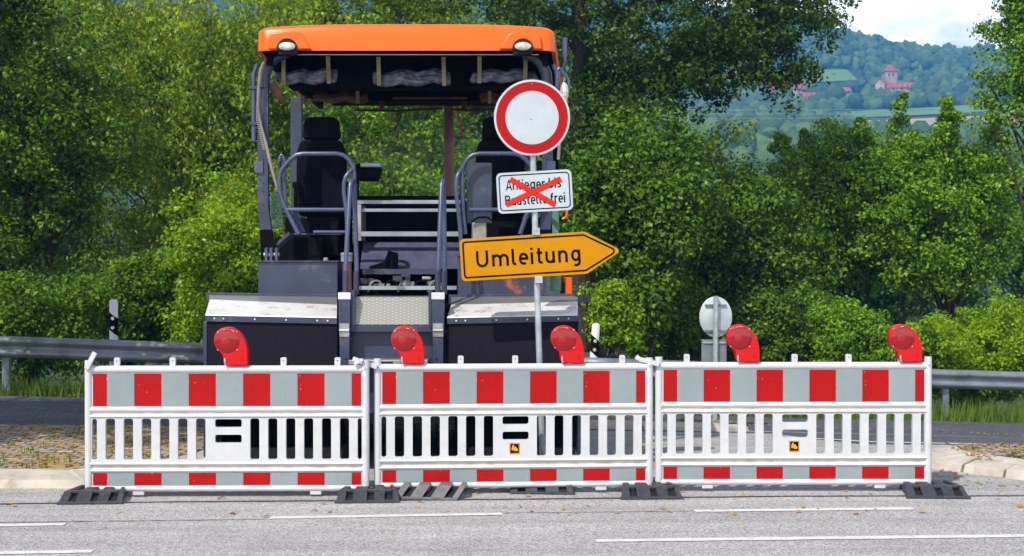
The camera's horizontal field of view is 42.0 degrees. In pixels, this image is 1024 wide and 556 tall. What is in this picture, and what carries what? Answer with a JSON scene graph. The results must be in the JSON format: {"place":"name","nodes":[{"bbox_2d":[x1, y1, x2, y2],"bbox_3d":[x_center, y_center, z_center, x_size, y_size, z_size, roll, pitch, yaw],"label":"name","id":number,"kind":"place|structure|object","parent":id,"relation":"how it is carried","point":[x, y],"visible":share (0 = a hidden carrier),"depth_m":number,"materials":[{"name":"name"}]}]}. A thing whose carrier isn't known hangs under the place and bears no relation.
{"place":"outdoors","nodes":[
{"label":"outdoors","id":0,"kind":"place"},
{"bbox_2d":[0,424,203,469],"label":"traffic island paving","id":1,"kind":"structure","parent":0,"point":[59,451],"depth_m":11.92,"materials":[{"name":"beige stone"}]},
{"bbox_2d":[0,426,1023,555],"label":"road","id":2,"kind":"structure","parent":0,"point":[248,529],"depth_m":8.78,"materials":[{"name":"grey asphalt"}]},
{"bbox_2d":[0,523,65,525],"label":"lane marking","id":3,"kind":"object","parent":2,"relation":"on","point":[33,524],"visible":1,"depth_m":8.69,"materials":[{"name":"paint"}]},
{"bbox_2d":[0,550,92,553],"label":"lane marking","id":4,"kind":"object","parent":2,"relation":"on","point":[47,551],"visible":1,"depth_m":7.86,"materials":[{"name":"paint"}]},
{"bbox_2d":[56,485,127,504],"bbox_3d":[-3.011,1.563,9.706,0.462,0.080,0.526,0,0,-4],"label":"rubber foot","id":5,"kind":"object","parent":2,"relation":"on","point":[80,495],"visible":0.98,"depth_m":9.53},
{"bbox_2d":[84,352,368,494],"bbox_3d":[-2.087,1.067,9.768,2.079,1.062,0.080,0,0,-1],"label":"barrier","id":6,"kind":"object","parent":5,"relation":"on","point":[173,393],"visible":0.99,"depth_m":9.77,"materials":[{"name":"white plastic"}]},
{"bbox_2d":[214,327,249,365],"bbox_3d":[-2.054,0.500,9.777,0.246,0.282,0.112,0,0,-1],"label":"warning lamp","id":7,"kind":"object","parent":6,"relation":"attached to","point":[231,345],"visible":1,"depth_m":9.73,"materials":[{"name":"red plastic"}]},
{"bbox_2d":[0,449,205,487],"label":"kerb","id":8,"kind":"structure","parent":2,"relation":"on","point":[34,478],"depth_m":10.24,"materials":[{"name":"concrete"}]},
{"bbox_2d":[47,519,231,521],"bbox_3d":[-2.668,1.606,8.815,2.075,0.001,0.018,0,0,-4],"label":"asphalt seam","id":9,"kind":"object","parent":2,"relation":"on","point":[135,520],"visible":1,"depth_m":8.83,"materials":[{"name":"black asphalt"}]},
{"bbox_2d":[335,484,399,503],"bbox_3d":[-1.045,1.563,9.756,0.462,0.080,0.526,0,0,-3],"label":"rubber foot","id":10,"kind":"object","parent":2,"relation":"on","point":[367,494],"visible":1,"depth_m":9.58},
{"bbox_2d":[269,512,502,518],"bbox_3d":[-0.844,1.605,9.005,1.565,0.001,0.094,0,0,-5],"label":"lane marking","id":11,"kind":"object","parent":2,"relation":"on","point":[350,516],"visible":1,"depth_m":9.01,"materials":[{"name":"paint"}]},
{"bbox_2d":[203,24,590,458],"bbox_3d":[-0.959,-0.339,13.957,3.257,3.826,6.683,0,0,0],"label":"road paver","id":12,"kind":"object","parent":2,"relation":"on","point":[329,291],"visible":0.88,"depth_m":11.46,"materials":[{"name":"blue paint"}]},
{"bbox_2d":[397,482,468,499],"bbox_3d":[-0.566,1.556,9.973,0.526,0.088,0.687,0,0,8],"label":"base plate","id":13,"kind":"object","parent":2,"relation":"on","point":[442,491],"visible":0.68,"depth_m":9.71,"materials":[{"name":"rubber"}]},
{"bbox_2d":[0,495,1023,503],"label":"asphalt seam","id":14,"kind":"object","parent":2,"relation":"on","point":[533,498],"visible":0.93,"depth_m":9.68,"materials":[{"name":"black asphalt"}]},
{"bbox_2d":[510,485,575,494],"bbox_3d":[0.244,1.555,10.207,0.507,0.088,0.687,0,0,5],"label":"base plate","id":15,"kind":"object","parent":2,"relation":"on","point":[566,490],"visible":0.46,"depth_m":9.90,"materials":[{"name":"rubber"}]},
{"bbox_2d":[460,80,618,454],"bbox_3d":[0.210,0.021,10.362,1.233,3.118,0.096,0,0,0],"label":"road sign post","id":16,"kind":"object","parent":15,"relation":"on","point":[532,119],"visible":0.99,"depth_m":10.33,"materials":[{"name":"metal"}]},
{"bbox_2d":[526,511,634,512],"bbox_3d":[0.588,1.604,9.147,1.323,0.001,0.015,0,0,-3],"label":"asphalt seam","id":17,"kind":"object","parent":2,"relation":"on","point":[611,511],"visible":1,"depth_m":9.12,"materials":[{"name":"black asphalt"}]},
{"bbox_2d":[620,480,683,499],"bbox_3d":[1.006,1.562,9.906,0.462,0.080,0.526,0,0,-2],"label":"rubber foot","id":18,"kind":"object","parent":2,"relation":"on","point":[655,490],"visible":0.98,"depth_m":9.73},
{"bbox_2d":[352,355,652,491],"bbox_3d":[-0.062,1.084,9.907,2.236,1.015,0.080,0,0,-3],"label":"barrier","id":19,"kind":"object","parent":18,"relation":"on","point":[498,392],"visible":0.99,"depth_m":9.91,"materials":[{"name":"white plastic"}]},
{"bbox_2d":[391,326,424,363],"bbox_3d":[-0.772,0.494,9.877,0.246,0.282,0.112,0,0,-3],"label":"warning lamp","id":20,"kind":"object","parent":19,"relation":"attached to","point":[407,343],"visible":1,"depth_m":9.83,"materials":[{"name":"red plastic"}]},
{"bbox_2d":[550,325,583,362],"bbox_3d":[0.412,0.494,9.940,0.246,0.282,0.112,0,0,-3],"label":"warning lamp","id":21,"kind":"object","parent":19,"relation":"attached to","point":[566,342],"visible":1,"depth_m":9.90,"materials":[{"name":"red plastic"}]},
{"bbox_2d":[693,507,914,511],"bbox_3d":[2.023,1.603,9.232,1.532,0.001,0.095,0,0,-3],"label":"lane marking","id":22,"kind":"object","parent":2,"relation":"on","point":[824,509],"visible":1,"depth_m":9.23,"materials":[{"name":"paint"}]},
{"bbox_2d":[596,534,1023,541],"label":"lane marking","id":23,"kind":"object","parent":2,"relation":"on","point":[816,537],"visible":1,"depth_m":8.27,"materials":[{"name":"paint"}]},
{"bbox_2d":[899,480,970,498],"bbox_3d":[3.110,1.562,9.936,0.462,0.080,0.526,0,0,3],"label":"rubber foot","id":24,"kind":"object","parent":2,"relation":"on","point":[943,489],"visible":0.98,"depth_m":9.76},
{"bbox_2d":[635,354,931,487],"bbox_3d":[2.034,1.079,9.998,2.236,1.015,0.080,0,0,0],"label":"barrier","id":25,"kind":"object","parent":24,"relation":"on","point":[846,389],"visible":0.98,"depth_m":9.99,"materials":[{"name":"white plastic"}]},
{"bbox_2d":[725,324,759,361],"bbox_3d":[1.729,0.489,10.003,0.246,0.282,0.112,0,0,0],"label":"warning lamp","id":26,"kind":"object","parent":25,"relation":"attached to","point":[742,341],"visible":1,"depth_m":9.96,"materials":[{"name":"red plastic"}]},
{"bbox_2d":[887,324,921,361],"bbox_3d":[2.946,0.488,10.012,0.246,0.282,0.112,0,0,0],"label":"warning lamp","id":27,"kind":"object","parent":25,"relation":"attached to","point":[903,340],"visible":1,"depth_m":9.97,"materials":[{"name":"red plastic"}]},
{"bbox_2d":[921,446,1023,479],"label":"kerb","id":28,"kind":"structure","parent":2,"relation":"on","point":[949,458],"depth_m":10.97,"materials":[{"name":"concrete"}]},
{"bbox_2d":[0,396,1023,444],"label":"side road","id":29,"kind":"structure","parent":0,"point":[41,410],"depth_m":16.63,"materials":[{"name":"grey asphalt"}]},
{"bbox_2d":[0,389,1023,517],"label":"fallen leaves","id":30,"kind":"object","parent":29,"relation":"on","point":[127,435],"visible":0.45,"depth_m":11.44,"materials":[{"name":"brown plant"}]},
{"bbox_2d":[438,419,748,431],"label":"kerb","id":31,"kind":"structure","parent":29,"relation":"on","point":[680,426],"depth_m":15.44,"materials":[{"name":"concrete"}]},
{"bbox_2d":[783,436,976,443],"bbox_3d":[5.844,1.643,12.850,6.519,0.116,0.666,0,0,20],"label":"edge line","id":32,"kind":"object","parent":29,"relation":"on","point":[876,441],"visible":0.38,"depth_m":13.39,"materials":[{"name":"paint"}]},
{"bbox_2d":[0,0,1023,422],"bbox_3d":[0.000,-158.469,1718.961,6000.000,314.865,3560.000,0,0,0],"label":"terrain","id":33,"kind":"structure","parent":0,"point":[550,280],"depth_m":230.95,"materials":[{"name":"green plant"}]},
{"bbox_2d":[0,0,82,109],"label":"leafy tree","id":34,"kind":"object","parent":33,"relation":"on","point":[9,35],"visible":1,"depth_m":16.87,"materials":[{"name":"green plant"}]},
{"bbox_2d":[0,265,120,386],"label":"bush","id":35,"kind":"object","parent":33,"relation":"on","point":[28,308],"visible":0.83,"depth_m":21.58,"materials":[{"name":"green plant"}]},
{"bbox_2d":[3,0,147,135],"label":"tree","id":36,"kind":"object","parent":33,"relation":"on","point":[58,4],"visible":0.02,"depth_m":42.89,"materials":[{"name":"green plant"}]},
{"bbox_2d":[0,0,179,385],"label":"leafy tree","id":37,"kind":"object","parent":33,"relation":"on","point":[51,103],"visible":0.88,"depth_m":26.39,"materials":[{"name":"green plant"}]},
{"bbox_2d":[109,299,117,365],"bbox_3d":[-5.647,0.956,18.903,0.129,1.309,0.111,0,0,0],"label":"delineator post","id":38,"kind":"object","parent":33,"relation":"on","point":[113,319],"visible":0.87,"depth_m":18.86,"materials":[{"name":"white plastic"}]},
{"bbox_2d":[1,199,258,382],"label":"tree","id":39,"kind":"object","parent":33,"relation":"on","point":[64,254],"visible":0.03,"depth_m":48.51,"materials":[{"name":"green plant"}]},
{"bbox_2d":[81,246,186,365],"bbox_3d":[-6.692,1.259,23.498,2.033,3.640,2.082,0,0,0],"label":"bush","id":40,"kind":"object","parent":33,"relation":"on","point":[143,285],"visible":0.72,"depth_m":23.02,"materials":[{"name":"green plant"}]},
{"bbox_2d":[41,0,351,365],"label":"leafy tree","id":41,"kind":"object","parent":33,"relation":"on","point":[201,101],"visible":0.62,"depth_m":30.27,"materials":[{"name":"green plant"}]},
{"bbox_2d":[56,11,346,365],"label":"tree","id":42,"kind":"object","parent":33,"relation":"on","point":[110,253],"visible":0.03,"depth_m":44.46,"materials":[{"name":"green plant"}]},
{"bbox_2d":[153,159,284,365],"bbox_3d":[-4.950,0.435,22.934,2.537,4.999,2.194,0,0,38],"label":"bush","id":43,"kind":"object","parent":33,"relation":"on","point":[224,256],"visible":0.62,"depth_m":22.48,"materials":[{"name":"green plant"}]},
{"bbox_2d":[193,145,364,257],"bbox_3d":[-4.420,0.512,26.196,3.894,6.306,2.736,0,0,0],"label":"bush","id":44,"kind":"object","parent":33,"relation":"on","point":[273,206],"visible":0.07,"depth_m":26.00,"materials":[{"name":"green plant"}]},
{"bbox_2d":[206,0,535,177],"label":"leafy tree","id":45,"kind":"object","parent":33,"relation":"on","point":[399,11],"visible":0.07,"depth_m":35.95,"materials":[{"name":"green plant"}]},
{"bbox_2d":[274,5,481,224],"bbox_3d":[-2.668,-0.772,30.104,5.940,10.620,5.520,0,0,0],"label":"leafy tree","id":46,"kind":"object","parent":33,"relation":"on","point":[410,171],"visible":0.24,"depth_m":29.41,"materials":[{"name":"green plant"}]},
{"bbox_2d":[327,0,646,232],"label":"tree","id":47,"kind":"object","parent":33,"relation":"on","point":[473,126],"visible":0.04,"depth_m":44.32,"materials":[{"name":"green plant"}]},
{"bbox_2d":[0,336,1023,415],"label":"guardrail","id":48,"kind":"object","parent":33,"relation":"on","point":[157,353],"visible":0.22,"depth_m":18.69,"materials":[{"name":"metal"}]},
{"bbox_2d":[0,371,1023,422],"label":"verge grass","id":49,"kind":"structure","parent":33,"relation":"on","point":[1014,414],"depth_m":20.75,"materials":[{"name":"green plant"}]},
{"bbox_2d":[536,105,645,357],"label":"tree","id":50,"kind":"object","parent":33,"relation":"on","point":[593,280],"visible":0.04,"depth_m":46.93,"materials":[{"name":"green plant"}]},
{"bbox_2d":[590,323,599,357],"bbox_3d":[1.232,1.316,20.206,0.129,1.264,0.111,4,0,0],"label":"delineator post","id":51,"kind":"object","parent":33,"relation":"on","point":[594,344],"visible":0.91,"depth_m":20.16,"materials":[{"name":"white plastic"}]},
{"bbox_2d":[572,277,645,358],"bbox_3d":[1.636,1.335,22.554,1.276,2.700,0.873,0,0,0],"label":"bush","id":52,"kind":"object","parent":33,"relation":"on","point":[611,309],"visible":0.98,"depth_m":22.37,"materials":[{"name":"green plant"}]},
{"bbox_2d":[400,0,861,352],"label":"oak tree","id":53,"kind":"object","parent":33,"relation":"on","point":[679,63],"visible":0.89,"depth_m":26.20,"materials":[{"name":"green plant"}]},
{"bbox_2d":[559,97,736,406],"bbox_3d":[2.408,0.036,25.038,3.390,6.728,3.051,0,0,28],"label":"leafy tree","id":54,"kind":"object","parent":33,"relation":"on","point":[652,212],"visible":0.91,"depth_m":24.19,"materials":[{"name":"green plant"}]},
{"bbox_2d":[589,266,714,398],"bbox_3d":[2.815,1.601,25.962,2.669,4.131,2.057,0,0,0],"label":"bush","id":55,"kind":"object","parent":33,"relation":"on","point":[681,334],"visible":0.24,"depth_m":25.74,"materials":[{"name":"green plant"}]},
{"bbox_2d":[340,0,1023,196],"bbox_3d":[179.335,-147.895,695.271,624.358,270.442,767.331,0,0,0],"label":"hillside forest","id":56,"kind":"object","parent":33,"relation":"on","point":[949,65],"visible":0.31,"depth_m":747.27,"materials":[{"name":"green plant"}]},
{"bbox_2d":[613,115,764,360],"bbox_3d":[3.951,0.447,29.934,3.548,8.247,2.877,0,0,0],"label":"leafy tree","id":57,"kind":"object","parent":33,"relation":"on","point":[695,355],"visible":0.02,"depth_m":29.78,"materials":[{"name":"green plant"}]},
{"bbox_2d":[699,296,731,422],"bbox_3d":[2.680,1.137,17.503,0.430,1.801,0.115,0,0,0],"label":"back of round sign","id":58,"kind":"object","parent":33,"relation":"on","point":[715,316],"visible":0.77,"depth_m":17.53,"materials":[{"name":"metal"}]},
{"bbox_2d":[673,149,852,361],"bbox_3d":[4.704,0.685,27.161,4.181,6.634,3.062,0,0,0],"label":"leafy tree","id":59,"kind":"object","parent":33,"relation":"on","point":[753,255],"visible":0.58,"depth_m":26.52,"materials":[{"name":"green plant"}]},
{"bbox_2d":[724,284,845,361],"bbox_3d":[5.260,1.822,25.538,2.908,3.419,1.952,0,0,-29],"label":"bush","id":60,"kind":"object","parent":33,"relation":"on","point":[781,328],"visible":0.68,"depth_m":25.12,"materials":[{"name":"green plant"}]},
{"bbox_2d":[792,84,806,97],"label":"house","id":61,"kind":"structure","parent":33,"relation":"on","point":[799,90],"depth_m":801.81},
{"bbox_2d":[801,92,820,98],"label":"house","id":62,"kind":"structure","parent":33,"relation":"on","point":[807,94],"depth_m":773.30,"materials":[{"name":"red tile"}]},
{"bbox_2d":[627,289,1018,359],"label":"bush","id":63,"kind":"object","parent":33,"relation":"on","point":[723,337],"visible":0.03,"depth_m":48.26,"materials":[{"name":"green plant"}]},
{"bbox_2d":[842,87,851,93],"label":"house","id":64,"kind":"structure","parent":33,"relation":"on","point":[848,90],"depth_m":792.56,"materials":[{"name":"red tile"}]},
{"bbox_2d":[806,295,896,361],"bbox_3d":[6.237,1.669,23.894,1.854,2.715,2.058,0,0,0],"label":"bush","id":65,"kind":"object","parent":33,"relation":"on","point":[856,334],"visible":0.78,"depth_m":23.56,"materials":[{"name":"green plant"}]},
{"bbox_2d":[753,91,951,313],"bbox_3d":[7.381,0.082,29.128,4.706,8.668,4.368,0,0,0],"label":"leafy tree","id":66,"kind":"object","parent":33,"relation":"on","point":[840,161],"visible":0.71,"depth_m":28.79,"materials":[{"name":"green plant"}]},
{"bbox_2d":[874,77,887,89],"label":"house","id":67,"kind":"structure","parent":33,"relation":"on","point":[880,82],"depth_m":785.04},
{"bbox_2d":[881,64,897,82],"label":"stone tower","id":68,"kind":"structure","parent":33,"relation":"on","point":[889,73],"depth_m":795.61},
{"bbox_2d":[886,82,913,91],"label":"house","id":69,"kind":"structure","parent":33,"relation":"on","point":[892,87],"depth_m":781.83,"materials":[{"name":"red tile"}]},
{"bbox_2d":[779,187,1023,326],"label":"tree","id":70,"kind":"object","parent":33,"relation":"on","point":[910,305],"visible":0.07,"depth_m":46.21,"materials":[{"name":"green plant"}]},
{"bbox_2d":[835,315,1017,407],"bbox_3d":[7.386,1.766,23.729,2.833,2.292,2.748,0,0,-38],"label":"bush","id":71,"kind":"object","parent":33,"relation":"on","point":[946,356],"visible":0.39,"depth_m":23.07,"materials":[{"name":"green plant"}]},
{"bbox_2d":[850,95,1023,412],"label":"leafy tree","id":72,"kind":"object","parent":33,"relation":"on","point":[961,205],"visible":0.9,"depth_m":28.00,"materials":[{"name":"green plant"}]},
{"bbox_2d":[919,286,1023,410],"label":"bush","id":73,"kind":"object","parent":33,"relation":"on","point":[1000,332],"visible":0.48,"depth_m":23.79,"materials":[{"name":"green plant"}]},
{"bbox_2d":[963,0,1023,216],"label":"leafy tree","id":74,"kind":"object","parent":33,"relation":"on","point":[1013,20],"visible":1,"depth_m":27.77,"materials":[{"name":"green plant"}]},
{"bbox_2d":[982,138,1023,317],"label":"tree","id":75,"kind":"object","parent":33,"relation":"on","point":[1016,285],"visible":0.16,"depth_m":48.52,"materials":[{"name":"green plant"}]},
{"bbox_2d":[590,417,731,421],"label":"traffic island paving","id":76,"kind":"structure","parent":0,"point":[611,418],"depth_m":15.82,"materials":[{"name":"grey concrete"}]},
{"bbox_2d":[0,415,1023,467],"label":"weeds","id":77,"kind":"object","parent":76,"relation":"on","point":[73,447],"visible":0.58,"depth_m":11.59,"materials":[{"name":"green plant"}]},
{"bbox_2d":[434,108,1009,118],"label":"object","id":78,"kind":"object","parent":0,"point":[826,118],"visible":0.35,"depth_m":451.86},
{"bbox_2d":[723,69,856,83],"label":"field","id":79,"kind":"structure","parent":0,"point":[842,74],"depth_m":850.43,"materials":[{"name":"green plant"}]},
{"bbox_2d":[693,0,1020,49],"label":"sky","id":80,"kind":"structure","parent":0,"point":[938,22],"materials":[{"name":"white"}]},
{"bbox_2d":[833,102,1023,116],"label":"field","id":81,"kind":"structure","parent":0,"point":[879,113],"depth_m":707.92,"materials":[{"name":"green plant"}]},
{"bbox_2d":[866,114,1022,124],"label":"field","id":82,"kind":"structure","parent":0,"point":[930,121],"depth_m":662.51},
{"bbox_2d":[952,443,1023,455],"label":"traffic island paving","id":83,"kind":"structure","parent":0,"point":[984,448],"depth_m":11.62,"materials":[{"name":"beige stone"}]}
]}

